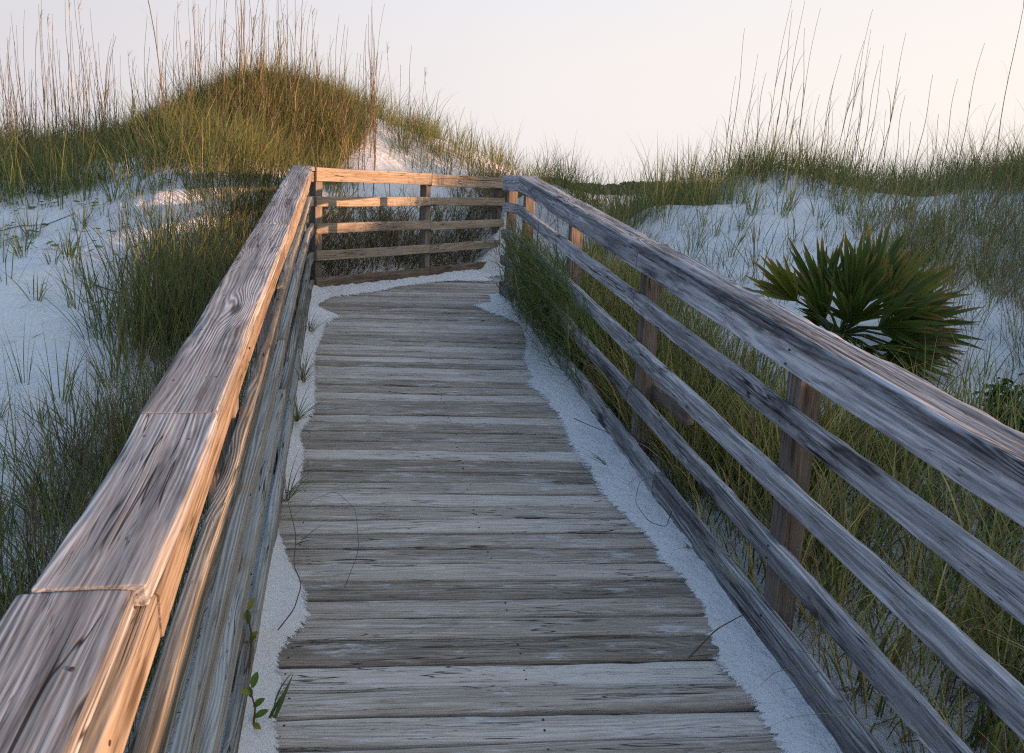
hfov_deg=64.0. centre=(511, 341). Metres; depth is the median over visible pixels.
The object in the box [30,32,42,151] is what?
sea oat stalk
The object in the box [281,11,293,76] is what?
sea oat stalk
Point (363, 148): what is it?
sea oat stalk
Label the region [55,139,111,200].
grass tuft
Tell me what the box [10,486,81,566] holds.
grass tuft
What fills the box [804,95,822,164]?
sea oat stalk
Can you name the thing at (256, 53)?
sea oat stalk
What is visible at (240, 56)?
sea oat stalk
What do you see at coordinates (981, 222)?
grass tuft
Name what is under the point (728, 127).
sea oat stalk
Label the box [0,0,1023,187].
sky
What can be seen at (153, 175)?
grass tuft
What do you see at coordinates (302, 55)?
sea oat stalk
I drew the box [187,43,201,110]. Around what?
sea oat stalk
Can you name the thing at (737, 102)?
sea oat stalk
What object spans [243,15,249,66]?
sea oat stalk
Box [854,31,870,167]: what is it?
sea oat stalk
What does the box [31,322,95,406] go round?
grass tuft
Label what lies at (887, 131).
sea oat stalk
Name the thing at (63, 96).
sea oat stalk
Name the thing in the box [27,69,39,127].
sea oat stalk
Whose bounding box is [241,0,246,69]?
sea oat stalk
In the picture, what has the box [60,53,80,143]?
sea oat stalk
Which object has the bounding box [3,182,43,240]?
grass tuft
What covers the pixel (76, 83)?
sea oat stalk
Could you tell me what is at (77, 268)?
grass tuft
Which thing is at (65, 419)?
grass tuft
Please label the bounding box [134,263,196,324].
grass tuft
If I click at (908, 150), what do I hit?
sea oat stalk
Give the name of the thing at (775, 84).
sea oat stalk
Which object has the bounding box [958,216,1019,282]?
grass tuft
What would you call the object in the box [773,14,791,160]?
sea oat stalk
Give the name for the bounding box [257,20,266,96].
sea oat stalk
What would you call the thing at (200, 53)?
sea oat stalk
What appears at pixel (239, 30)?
sea oat stalk
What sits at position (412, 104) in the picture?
sea oat stalk
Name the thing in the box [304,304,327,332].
grass clump
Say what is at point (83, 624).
wooden railing
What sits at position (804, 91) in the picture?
sea oat stalk
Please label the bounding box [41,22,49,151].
sea oat stalk
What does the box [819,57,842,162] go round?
sea oat stalk
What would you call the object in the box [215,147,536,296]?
dry brush
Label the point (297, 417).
grass clump
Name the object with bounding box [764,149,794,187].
grass tuft
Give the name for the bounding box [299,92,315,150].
sea oat stalk
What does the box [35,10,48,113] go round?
sea oat stalk
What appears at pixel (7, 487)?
grass tuft
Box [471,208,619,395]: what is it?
grass clump
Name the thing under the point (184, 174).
grass tuft
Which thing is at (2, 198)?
grass tuft
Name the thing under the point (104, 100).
sea oat stalk
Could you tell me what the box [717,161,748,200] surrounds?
grass tuft
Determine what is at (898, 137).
sea oat stalk
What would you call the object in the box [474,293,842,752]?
sand
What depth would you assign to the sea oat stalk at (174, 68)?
11.04 m
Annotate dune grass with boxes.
[0,31,580,273]
[0,72,346,752]
[497,95,1023,257]
[497,199,1023,752]
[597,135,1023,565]
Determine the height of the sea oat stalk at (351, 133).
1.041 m
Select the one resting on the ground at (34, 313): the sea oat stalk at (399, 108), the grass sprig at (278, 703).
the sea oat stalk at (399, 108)
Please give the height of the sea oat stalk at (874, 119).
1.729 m
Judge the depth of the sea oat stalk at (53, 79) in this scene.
10.52 m
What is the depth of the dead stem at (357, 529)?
3.60 m
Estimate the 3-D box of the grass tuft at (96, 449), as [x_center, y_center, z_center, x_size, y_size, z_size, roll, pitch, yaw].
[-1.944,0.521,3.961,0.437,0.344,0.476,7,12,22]
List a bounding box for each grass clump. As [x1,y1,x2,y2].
[268,451,313,502]
[284,342,331,382]
[285,389,334,420]
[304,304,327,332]
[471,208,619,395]
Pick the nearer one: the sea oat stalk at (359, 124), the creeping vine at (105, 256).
the creeping vine at (105, 256)
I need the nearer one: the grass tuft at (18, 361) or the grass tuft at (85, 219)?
the grass tuft at (18, 361)
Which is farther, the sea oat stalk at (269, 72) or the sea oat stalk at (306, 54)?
the sea oat stalk at (306, 54)
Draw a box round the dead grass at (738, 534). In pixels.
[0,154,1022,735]
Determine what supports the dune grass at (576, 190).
on the ground at (34, 313)
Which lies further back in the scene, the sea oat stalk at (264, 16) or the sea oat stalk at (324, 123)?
the sea oat stalk at (264, 16)
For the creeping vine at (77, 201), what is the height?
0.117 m
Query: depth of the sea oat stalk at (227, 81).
9.99 m
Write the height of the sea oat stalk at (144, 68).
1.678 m
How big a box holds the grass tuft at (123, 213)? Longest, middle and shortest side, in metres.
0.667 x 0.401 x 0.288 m
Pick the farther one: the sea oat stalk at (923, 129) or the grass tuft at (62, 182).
the sea oat stalk at (923, 129)
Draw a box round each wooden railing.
[0,165,314,752]
[309,167,504,286]
[499,176,1023,752]
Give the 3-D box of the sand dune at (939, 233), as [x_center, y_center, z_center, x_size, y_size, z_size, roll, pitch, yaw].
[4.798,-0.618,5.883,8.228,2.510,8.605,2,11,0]
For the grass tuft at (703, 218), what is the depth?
7.82 m
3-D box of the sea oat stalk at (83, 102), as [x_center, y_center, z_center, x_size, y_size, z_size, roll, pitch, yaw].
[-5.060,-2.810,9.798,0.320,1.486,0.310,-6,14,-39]
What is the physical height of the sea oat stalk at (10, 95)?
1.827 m
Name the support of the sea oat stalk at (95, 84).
on the ground at (34, 313)
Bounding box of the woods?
[552,179,692,194]
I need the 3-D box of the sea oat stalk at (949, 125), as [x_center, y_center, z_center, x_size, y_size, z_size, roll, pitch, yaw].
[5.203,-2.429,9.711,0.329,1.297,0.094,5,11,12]
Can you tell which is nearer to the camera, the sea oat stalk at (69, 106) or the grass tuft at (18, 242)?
the grass tuft at (18, 242)
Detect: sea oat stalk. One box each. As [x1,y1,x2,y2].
[0,60,9,134]
[0,65,6,138]
[0,76,22,146]
[1,56,18,145]
[1,78,17,133]
[3,27,13,140]
[6,55,23,150]
[7,43,24,141]
[10,78,28,139]
[11,17,28,142]
[13,41,28,137]
[16,27,27,138]
[19,10,32,133]
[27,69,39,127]
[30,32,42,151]
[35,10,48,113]
[38,4,48,125]
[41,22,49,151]
[43,14,59,136]
[43,49,50,142]
[47,40,53,138]
[51,36,57,145]
[52,28,65,139]
[56,39,69,147]
[57,0,78,143]
[59,54,65,133]
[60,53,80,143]
[65,18,85,144]
[65,67,71,135]
[67,0,91,137]
[69,26,86,119]
[71,42,87,123]
[76,28,87,134]
[78,0,90,139]
[78,43,93,142]
[79,71,90,147]
[87,63,101,138]
[88,45,103,121]
[90,12,101,126]
[91,62,101,132]
[95,61,114,140]
[96,42,106,122]
[97,42,110,149]
[101,37,118,134]
[102,57,111,137]
[112,33,115,145]
[132,70,139,124]
[139,22,149,110]
[143,47,153,111]
[148,0,172,162]
[156,35,167,113]
[163,18,180,95]
[171,24,187,96]
[177,1,186,94]
[178,13,202,85]
[182,40,205,113]
[187,5,199,81]
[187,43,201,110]
[189,45,201,108]
[196,10,213,94]
[197,22,214,87]
[197,25,206,92]
[211,0,218,73]
[215,71,218,119]
[216,26,227,124]
[219,1,226,98]
[224,30,234,108]
[224,44,240,117]
[228,7,245,58]
[228,35,240,109]
[233,0,242,110]
[234,0,238,60]
[234,0,258,120]
[236,4,252,107]
[238,13,258,123]
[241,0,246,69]
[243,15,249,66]
[247,0,261,63]
[248,0,268,69]
[248,12,266,107]
[252,4,268,129]
[252,16,271,86]
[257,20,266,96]
[258,16,275,118]
[259,10,270,72]
[260,66,268,114]
[266,84,284,136]
[267,20,280,127]
[269,58,278,132]
[272,3,283,69]
[273,22,284,95]
[275,4,284,90]
[275,21,283,85]
[277,0,289,102]
[278,63,299,128]
[280,14,286,134]
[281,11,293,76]
[284,4,302,77]
[286,37,293,87]
[290,31,299,146]
[291,18,313,111]
[291,64,304,141]
[292,23,311,82]
[296,6,311,93]
[297,0,306,70]
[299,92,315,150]
[300,95,307,144]
[304,13,316,142]
[304,34,321,105]
[309,46,319,132]
[311,10,325,81]
[311,65,323,101]
[313,75,331,152]
[320,97,324,167]
[327,66,340,133]
[330,19,342,122]
[334,27,344,130]
[334,32,347,161]
[336,102,347,168]
[339,63,352,167]
[341,68,351,131]
[346,92,357,168]
[346,112,353,191]
[349,53,357,192]
[354,56,367,195]
[358,24,371,109]
[361,44,371,169]
[362,14,380,102]
[362,106,368,190]
[364,6,378,141]
[364,71,386,195]
[366,51,377,124]
[368,48,380,127]
[369,4,384,143]
[370,68,376,155]
[371,56,381,196]
[371,75,384,149]
[372,23,384,131]
[372,54,377,153]
[386,67,405,131]
[387,44,405,145]
[406,47,413,155]
[417,73,425,161]
[420,67,431,140]
[444,116,451,173]
[449,107,464,167]
[469,129,474,175]
[718,77,739,175]
[728,28,744,173]
[734,56,757,155]
[735,85,756,172]
[746,74,765,165]
[762,1,791,160]
[772,2,804,159]
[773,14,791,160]
[782,85,801,148]
[790,8,820,156]
[799,28,808,163]
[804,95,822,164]
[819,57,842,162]
[825,83,837,156]
[833,42,863,163]
[840,9,872,164]
[850,48,870,170]
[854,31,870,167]
[855,61,879,183]
[866,45,883,171]
[875,77,900,173]
[880,34,905,186]
[891,98,904,168]
[903,122,911,177]
[914,76,932,166]
[938,79,957,162]
[954,43,984,168]
[972,103,995,159]
[989,1,1023,203]
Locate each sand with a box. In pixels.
[238,285,339,752]
[321,268,503,297]
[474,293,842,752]
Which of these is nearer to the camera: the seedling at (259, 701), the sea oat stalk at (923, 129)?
the seedling at (259, 701)
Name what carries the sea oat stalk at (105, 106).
on the ground at (34, 313)
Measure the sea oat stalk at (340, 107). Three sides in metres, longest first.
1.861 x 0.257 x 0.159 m
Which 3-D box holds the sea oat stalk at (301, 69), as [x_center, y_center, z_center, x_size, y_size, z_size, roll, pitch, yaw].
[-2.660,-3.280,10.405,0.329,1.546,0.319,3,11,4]
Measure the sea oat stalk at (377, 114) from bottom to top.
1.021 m
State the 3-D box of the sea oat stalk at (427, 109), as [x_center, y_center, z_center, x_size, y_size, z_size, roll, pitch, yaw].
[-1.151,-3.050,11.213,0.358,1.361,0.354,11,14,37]
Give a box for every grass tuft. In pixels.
[0,178,33,204]
[0,206,18,248]
[0,212,36,256]
[0,213,55,284]
[0,217,16,262]
[0,347,43,471]
[0,373,23,418]
[0,444,70,509]
[0,464,37,514]
[0,533,40,612]
[1,260,55,301]
[1,308,35,385]
[1,473,26,523]
[2,216,42,254]
[2,451,37,536]
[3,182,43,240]
[4,524,23,614]
[6,212,32,257]
[7,386,68,425]
[9,152,65,207]
[10,197,46,239]
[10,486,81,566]
[17,383,97,427]
[19,238,64,264]
[28,118,70,209]
[28,255,89,309]
[28,397,104,546]
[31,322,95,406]
[36,228,84,254]
[41,376,111,448]
[44,247,109,301]
[45,217,87,262]
[49,226,91,275]
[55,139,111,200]
[56,186,106,228]
[64,259,108,288]
[64,294,116,339]
[68,253,151,320]
[72,177,130,215]
[74,326,140,386]
[78,424,118,466]
[82,407,105,493]
[83,291,137,332]
[85,150,140,200]
[97,282,151,371]
[100,173,141,236]
[105,149,152,199]
[110,238,167,294]
[114,135,177,180]
[116,175,142,218]
[118,180,160,223]
[120,164,148,198]
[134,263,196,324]
[138,167,168,193]
[140,162,170,186]
[147,121,212,175]
[172,155,198,186]
[174,182,195,212]
[180,136,219,185]
[182,108,231,177]
[190,154,222,201]
[232,181,262,216]
[670,180,703,208]
[692,196,727,232]
[704,200,735,237]
[715,205,785,266]
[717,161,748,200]
[727,167,776,215]
[735,342,781,386]
[763,163,807,217]
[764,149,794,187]
[778,187,807,211]
[830,195,855,213]
[831,174,865,214]
[836,195,896,240]
[843,219,920,254]
[853,188,897,232]
[873,178,899,218]
[876,216,952,263]
[886,176,934,213]
[900,192,945,235]
[903,212,928,258]
[912,170,934,195]
[926,198,962,252]
[940,152,1005,202]
[946,173,976,217]
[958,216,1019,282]
[960,241,1021,291]
[967,197,1023,236]
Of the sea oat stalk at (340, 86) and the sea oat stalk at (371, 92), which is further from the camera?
the sea oat stalk at (371, 92)
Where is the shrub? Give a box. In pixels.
[972,373,1023,432]
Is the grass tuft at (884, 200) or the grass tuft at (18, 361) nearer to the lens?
the grass tuft at (18, 361)
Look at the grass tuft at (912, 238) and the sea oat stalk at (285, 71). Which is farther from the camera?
the sea oat stalk at (285, 71)
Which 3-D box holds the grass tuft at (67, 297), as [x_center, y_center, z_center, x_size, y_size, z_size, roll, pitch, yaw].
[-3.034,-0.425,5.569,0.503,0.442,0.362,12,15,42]
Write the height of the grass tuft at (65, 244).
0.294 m
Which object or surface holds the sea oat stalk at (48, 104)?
on the ground at (34, 313)
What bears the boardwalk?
on the ground at (34, 313)
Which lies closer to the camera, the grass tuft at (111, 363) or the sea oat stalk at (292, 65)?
the grass tuft at (111, 363)
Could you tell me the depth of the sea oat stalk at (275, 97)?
9.79 m
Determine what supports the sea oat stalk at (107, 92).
on the ground at (34, 313)
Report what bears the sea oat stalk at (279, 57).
on the ground at (34, 313)
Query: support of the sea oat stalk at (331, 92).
on the ground at (34, 313)
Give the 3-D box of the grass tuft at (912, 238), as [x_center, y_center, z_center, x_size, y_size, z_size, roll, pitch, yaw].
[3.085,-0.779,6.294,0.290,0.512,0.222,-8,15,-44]
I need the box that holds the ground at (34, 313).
[0,95,1023,752]
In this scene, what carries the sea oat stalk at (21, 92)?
on the ground at (34, 313)
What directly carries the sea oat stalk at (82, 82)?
on the ground at (34, 313)
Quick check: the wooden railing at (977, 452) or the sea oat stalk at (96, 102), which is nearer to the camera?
the wooden railing at (977, 452)
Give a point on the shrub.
(1005, 381)
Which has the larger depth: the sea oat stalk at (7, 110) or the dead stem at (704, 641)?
the sea oat stalk at (7, 110)
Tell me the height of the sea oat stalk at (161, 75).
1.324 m
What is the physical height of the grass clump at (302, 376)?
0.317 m
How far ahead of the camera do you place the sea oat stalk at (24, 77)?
10.34 m
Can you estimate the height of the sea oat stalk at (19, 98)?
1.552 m
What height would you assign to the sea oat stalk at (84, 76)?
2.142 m
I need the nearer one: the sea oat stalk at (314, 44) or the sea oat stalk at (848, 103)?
the sea oat stalk at (848, 103)
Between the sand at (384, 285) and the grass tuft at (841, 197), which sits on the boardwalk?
the sand at (384, 285)
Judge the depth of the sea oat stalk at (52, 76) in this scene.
11.08 m
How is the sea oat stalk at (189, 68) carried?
on the ground at (34, 313)
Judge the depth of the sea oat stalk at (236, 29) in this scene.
11.34 m
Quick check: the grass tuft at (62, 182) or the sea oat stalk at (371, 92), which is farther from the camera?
the sea oat stalk at (371, 92)
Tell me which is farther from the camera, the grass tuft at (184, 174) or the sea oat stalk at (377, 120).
the sea oat stalk at (377, 120)
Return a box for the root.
[0,213,74,230]
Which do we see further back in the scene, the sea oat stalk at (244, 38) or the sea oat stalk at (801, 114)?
the sea oat stalk at (244, 38)
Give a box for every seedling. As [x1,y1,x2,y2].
[240,671,268,729]
[244,598,257,668]
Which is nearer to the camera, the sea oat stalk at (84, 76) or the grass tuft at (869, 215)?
the grass tuft at (869, 215)
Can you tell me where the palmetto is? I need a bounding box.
[745,216,986,384]
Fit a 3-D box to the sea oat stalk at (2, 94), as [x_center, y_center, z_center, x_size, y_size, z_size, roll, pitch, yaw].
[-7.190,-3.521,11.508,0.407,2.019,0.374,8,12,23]
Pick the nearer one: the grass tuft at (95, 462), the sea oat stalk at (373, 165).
the grass tuft at (95, 462)
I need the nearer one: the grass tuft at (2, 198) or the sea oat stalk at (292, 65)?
the grass tuft at (2, 198)
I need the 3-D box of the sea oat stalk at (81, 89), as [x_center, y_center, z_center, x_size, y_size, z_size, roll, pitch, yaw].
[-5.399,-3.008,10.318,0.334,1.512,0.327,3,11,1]
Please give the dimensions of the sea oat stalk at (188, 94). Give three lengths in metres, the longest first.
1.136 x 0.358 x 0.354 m
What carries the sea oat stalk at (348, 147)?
on the ground at (34, 313)
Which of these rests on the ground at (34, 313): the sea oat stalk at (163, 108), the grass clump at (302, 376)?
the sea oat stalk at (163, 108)
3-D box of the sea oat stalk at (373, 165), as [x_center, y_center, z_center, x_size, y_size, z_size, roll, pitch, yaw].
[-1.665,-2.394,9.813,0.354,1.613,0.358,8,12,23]
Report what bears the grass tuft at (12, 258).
on the ground at (34, 313)
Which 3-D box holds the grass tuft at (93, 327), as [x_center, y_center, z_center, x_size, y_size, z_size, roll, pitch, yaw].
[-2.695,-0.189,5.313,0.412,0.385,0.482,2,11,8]
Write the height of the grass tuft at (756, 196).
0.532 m
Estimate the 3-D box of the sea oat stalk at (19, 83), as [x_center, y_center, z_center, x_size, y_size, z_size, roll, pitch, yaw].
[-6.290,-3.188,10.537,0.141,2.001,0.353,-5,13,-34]
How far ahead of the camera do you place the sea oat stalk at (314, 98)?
10.46 m
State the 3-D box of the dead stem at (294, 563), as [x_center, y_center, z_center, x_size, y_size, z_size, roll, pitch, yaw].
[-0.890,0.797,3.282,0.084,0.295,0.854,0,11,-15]
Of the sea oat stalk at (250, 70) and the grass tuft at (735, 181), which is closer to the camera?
the grass tuft at (735, 181)
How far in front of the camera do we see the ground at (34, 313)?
5.92 m
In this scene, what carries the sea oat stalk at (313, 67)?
on the ground at (34, 313)
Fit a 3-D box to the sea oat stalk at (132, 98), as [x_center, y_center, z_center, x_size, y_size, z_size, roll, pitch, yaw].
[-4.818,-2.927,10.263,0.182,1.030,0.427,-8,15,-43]
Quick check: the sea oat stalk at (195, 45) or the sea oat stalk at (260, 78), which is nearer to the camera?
the sea oat stalk at (260, 78)
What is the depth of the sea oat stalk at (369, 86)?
11.17 m
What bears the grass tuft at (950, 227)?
on the ground at (34, 313)
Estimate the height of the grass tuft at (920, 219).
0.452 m
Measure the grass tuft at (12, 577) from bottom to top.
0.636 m
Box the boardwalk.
[273,275,787,752]
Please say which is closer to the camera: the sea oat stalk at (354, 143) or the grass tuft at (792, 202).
the grass tuft at (792, 202)
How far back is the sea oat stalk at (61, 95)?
11.25 m
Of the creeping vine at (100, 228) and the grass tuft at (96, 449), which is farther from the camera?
the creeping vine at (100, 228)
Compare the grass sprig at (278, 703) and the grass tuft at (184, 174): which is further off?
the grass tuft at (184, 174)
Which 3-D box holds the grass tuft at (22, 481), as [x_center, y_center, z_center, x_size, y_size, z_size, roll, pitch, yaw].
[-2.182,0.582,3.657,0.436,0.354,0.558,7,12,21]
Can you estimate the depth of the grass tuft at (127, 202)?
7.45 m
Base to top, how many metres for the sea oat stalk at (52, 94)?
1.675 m
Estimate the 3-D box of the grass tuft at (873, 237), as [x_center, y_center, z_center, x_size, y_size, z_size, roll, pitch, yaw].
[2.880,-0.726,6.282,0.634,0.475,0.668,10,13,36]
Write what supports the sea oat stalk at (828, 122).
on the ground at (34, 313)
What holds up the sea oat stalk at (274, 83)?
on the ground at (34, 313)
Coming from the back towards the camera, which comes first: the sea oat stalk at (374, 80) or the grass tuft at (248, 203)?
the sea oat stalk at (374, 80)
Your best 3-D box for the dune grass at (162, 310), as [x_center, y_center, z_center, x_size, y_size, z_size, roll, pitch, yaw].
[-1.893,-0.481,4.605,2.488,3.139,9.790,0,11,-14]
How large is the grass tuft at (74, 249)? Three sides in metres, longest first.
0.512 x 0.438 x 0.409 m
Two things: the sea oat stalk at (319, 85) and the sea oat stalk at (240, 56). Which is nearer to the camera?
the sea oat stalk at (240, 56)
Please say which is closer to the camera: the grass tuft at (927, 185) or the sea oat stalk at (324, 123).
the grass tuft at (927, 185)
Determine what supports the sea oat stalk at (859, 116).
on the ground at (34, 313)
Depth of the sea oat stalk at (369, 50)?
11.39 m
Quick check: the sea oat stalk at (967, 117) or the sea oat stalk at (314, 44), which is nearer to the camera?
the sea oat stalk at (967, 117)
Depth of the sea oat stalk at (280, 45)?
10.85 m
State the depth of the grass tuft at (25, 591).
2.95 m
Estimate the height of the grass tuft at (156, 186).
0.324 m
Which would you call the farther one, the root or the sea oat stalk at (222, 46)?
the sea oat stalk at (222, 46)
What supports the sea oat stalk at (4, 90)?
on the ground at (34, 313)
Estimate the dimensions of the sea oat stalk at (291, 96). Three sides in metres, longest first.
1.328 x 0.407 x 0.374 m
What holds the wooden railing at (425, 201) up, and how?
on the boardwalk
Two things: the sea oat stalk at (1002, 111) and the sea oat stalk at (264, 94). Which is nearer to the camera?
the sea oat stalk at (1002, 111)
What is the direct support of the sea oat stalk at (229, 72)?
on the ground at (34, 313)
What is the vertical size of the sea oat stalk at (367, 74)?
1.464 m
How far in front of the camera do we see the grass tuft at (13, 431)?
3.89 m
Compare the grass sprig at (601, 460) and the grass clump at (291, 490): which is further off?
the grass sprig at (601, 460)
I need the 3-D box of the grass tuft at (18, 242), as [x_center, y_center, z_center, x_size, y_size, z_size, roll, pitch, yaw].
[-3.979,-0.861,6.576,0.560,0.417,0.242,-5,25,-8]
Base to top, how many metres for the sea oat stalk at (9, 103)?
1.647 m
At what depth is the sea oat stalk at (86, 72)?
10.61 m
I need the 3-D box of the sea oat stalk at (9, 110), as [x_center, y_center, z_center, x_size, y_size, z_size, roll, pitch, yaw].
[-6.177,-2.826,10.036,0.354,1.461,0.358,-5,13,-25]
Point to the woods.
(632, 182)
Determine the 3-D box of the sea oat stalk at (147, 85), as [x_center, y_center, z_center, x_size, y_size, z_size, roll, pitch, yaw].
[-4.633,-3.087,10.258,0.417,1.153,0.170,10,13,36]
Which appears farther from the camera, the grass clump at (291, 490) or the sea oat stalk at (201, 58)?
the sea oat stalk at (201, 58)
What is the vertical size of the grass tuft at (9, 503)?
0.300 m
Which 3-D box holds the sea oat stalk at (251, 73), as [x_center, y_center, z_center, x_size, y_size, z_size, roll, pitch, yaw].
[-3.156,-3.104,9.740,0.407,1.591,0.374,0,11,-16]
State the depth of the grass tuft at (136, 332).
4.99 m
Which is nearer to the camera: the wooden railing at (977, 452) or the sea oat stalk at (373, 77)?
the wooden railing at (977, 452)
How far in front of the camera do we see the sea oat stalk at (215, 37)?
11.35 m
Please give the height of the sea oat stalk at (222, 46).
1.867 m
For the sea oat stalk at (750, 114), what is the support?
on the ground at (34, 313)
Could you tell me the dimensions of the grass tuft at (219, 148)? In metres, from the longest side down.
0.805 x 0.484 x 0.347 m
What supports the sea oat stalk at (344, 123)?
on the ground at (34, 313)
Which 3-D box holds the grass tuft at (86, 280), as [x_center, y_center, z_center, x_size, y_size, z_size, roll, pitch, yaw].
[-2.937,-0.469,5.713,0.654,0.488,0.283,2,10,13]
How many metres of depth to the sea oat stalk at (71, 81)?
9.68 m
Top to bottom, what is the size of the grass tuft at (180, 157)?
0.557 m
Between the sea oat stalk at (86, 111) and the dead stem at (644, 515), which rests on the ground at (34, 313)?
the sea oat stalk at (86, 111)
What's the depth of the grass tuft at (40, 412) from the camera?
4.29 m
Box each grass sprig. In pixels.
[268,673,293,718]
[296,523,324,551]
[578,446,606,464]
[675,538,693,549]
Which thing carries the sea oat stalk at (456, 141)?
on the ground at (34, 313)
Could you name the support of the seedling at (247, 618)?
on the sand at (282, 589)
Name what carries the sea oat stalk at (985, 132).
on the ground at (34, 313)
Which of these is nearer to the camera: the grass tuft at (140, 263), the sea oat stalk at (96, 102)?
the grass tuft at (140, 263)
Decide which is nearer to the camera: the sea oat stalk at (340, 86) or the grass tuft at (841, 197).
the grass tuft at (841, 197)
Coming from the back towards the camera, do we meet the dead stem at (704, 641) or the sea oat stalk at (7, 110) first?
the sea oat stalk at (7, 110)
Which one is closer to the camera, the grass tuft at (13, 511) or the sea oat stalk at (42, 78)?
the grass tuft at (13, 511)
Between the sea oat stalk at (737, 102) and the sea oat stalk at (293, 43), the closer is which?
the sea oat stalk at (737, 102)
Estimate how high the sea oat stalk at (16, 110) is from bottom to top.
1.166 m
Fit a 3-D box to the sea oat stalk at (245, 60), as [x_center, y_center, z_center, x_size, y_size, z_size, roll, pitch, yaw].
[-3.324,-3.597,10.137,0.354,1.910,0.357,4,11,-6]
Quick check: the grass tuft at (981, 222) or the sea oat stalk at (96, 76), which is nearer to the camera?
the grass tuft at (981, 222)
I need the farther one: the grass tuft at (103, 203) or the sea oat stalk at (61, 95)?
the sea oat stalk at (61, 95)
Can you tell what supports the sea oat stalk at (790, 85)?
on the dune grass at (576, 190)
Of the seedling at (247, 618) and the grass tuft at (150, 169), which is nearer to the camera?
the seedling at (247, 618)
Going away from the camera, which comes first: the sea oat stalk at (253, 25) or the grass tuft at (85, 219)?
the grass tuft at (85, 219)
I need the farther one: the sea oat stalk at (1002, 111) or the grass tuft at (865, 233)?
the sea oat stalk at (1002, 111)
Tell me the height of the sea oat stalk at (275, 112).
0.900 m
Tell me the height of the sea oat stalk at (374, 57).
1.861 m
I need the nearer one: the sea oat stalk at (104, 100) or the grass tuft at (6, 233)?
the grass tuft at (6, 233)
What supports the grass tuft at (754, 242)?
on the ground at (34, 313)
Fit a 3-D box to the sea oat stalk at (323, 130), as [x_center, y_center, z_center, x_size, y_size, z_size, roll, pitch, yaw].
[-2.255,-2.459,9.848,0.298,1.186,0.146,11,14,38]
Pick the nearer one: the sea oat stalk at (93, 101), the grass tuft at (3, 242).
the grass tuft at (3, 242)
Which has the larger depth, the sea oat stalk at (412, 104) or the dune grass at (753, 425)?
the sea oat stalk at (412, 104)
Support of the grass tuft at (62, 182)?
on the ground at (34, 313)
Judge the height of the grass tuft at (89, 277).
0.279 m
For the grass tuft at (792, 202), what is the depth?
7.89 m
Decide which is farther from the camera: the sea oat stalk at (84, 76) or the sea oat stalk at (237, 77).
the sea oat stalk at (84, 76)
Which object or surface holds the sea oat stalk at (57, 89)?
on the ground at (34, 313)
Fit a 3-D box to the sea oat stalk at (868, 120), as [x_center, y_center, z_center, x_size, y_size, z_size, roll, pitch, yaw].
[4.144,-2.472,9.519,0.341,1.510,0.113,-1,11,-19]
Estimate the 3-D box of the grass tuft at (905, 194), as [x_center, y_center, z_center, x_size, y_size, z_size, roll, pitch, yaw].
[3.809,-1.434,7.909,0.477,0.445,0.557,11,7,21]
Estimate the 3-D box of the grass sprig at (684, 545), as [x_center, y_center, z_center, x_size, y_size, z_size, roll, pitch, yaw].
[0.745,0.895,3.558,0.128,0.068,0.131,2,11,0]
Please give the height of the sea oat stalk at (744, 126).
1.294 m
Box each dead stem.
[277,469,300,629]
[295,492,358,587]
[636,474,671,526]
[688,612,746,658]
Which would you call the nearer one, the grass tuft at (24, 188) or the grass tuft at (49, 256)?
the grass tuft at (49, 256)
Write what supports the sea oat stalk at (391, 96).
on the ground at (34, 313)
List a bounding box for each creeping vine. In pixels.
[1,223,48,247]
[8,198,56,209]
[28,240,96,249]
[72,207,129,234]
[73,196,111,208]
[88,245,160,277]
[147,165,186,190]
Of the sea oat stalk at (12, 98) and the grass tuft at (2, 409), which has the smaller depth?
the grass tuft at (2, 409)
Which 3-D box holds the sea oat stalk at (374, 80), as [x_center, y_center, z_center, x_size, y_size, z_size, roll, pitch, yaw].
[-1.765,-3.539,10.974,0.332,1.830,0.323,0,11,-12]
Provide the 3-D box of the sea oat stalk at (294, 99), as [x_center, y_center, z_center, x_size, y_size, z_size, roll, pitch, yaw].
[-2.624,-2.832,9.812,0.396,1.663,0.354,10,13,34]
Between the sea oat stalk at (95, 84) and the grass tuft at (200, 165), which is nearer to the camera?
the grass tuft at (200, 165)
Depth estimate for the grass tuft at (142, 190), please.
7.79 m
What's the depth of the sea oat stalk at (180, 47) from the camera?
11.35 m
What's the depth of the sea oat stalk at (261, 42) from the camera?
10.79 m
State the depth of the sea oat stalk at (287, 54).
10.60 m
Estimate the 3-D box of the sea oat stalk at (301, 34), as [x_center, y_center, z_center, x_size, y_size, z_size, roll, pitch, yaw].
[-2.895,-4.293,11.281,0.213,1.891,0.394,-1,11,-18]
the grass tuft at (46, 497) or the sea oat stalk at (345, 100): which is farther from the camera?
the sea oat stalk at (345, 100)
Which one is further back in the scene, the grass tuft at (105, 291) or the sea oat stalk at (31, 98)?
the sea oat stalk at (31, 98)
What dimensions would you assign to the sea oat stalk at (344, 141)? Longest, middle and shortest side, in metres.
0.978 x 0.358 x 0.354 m
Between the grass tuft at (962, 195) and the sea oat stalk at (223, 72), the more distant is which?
the sea oat stalk at (223, 72)
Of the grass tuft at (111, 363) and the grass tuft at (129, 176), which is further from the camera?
the grass tuft at (129, 176)
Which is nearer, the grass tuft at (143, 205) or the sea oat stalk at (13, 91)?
the grass tuft at (143, 205)
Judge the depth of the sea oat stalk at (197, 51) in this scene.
10.89 m

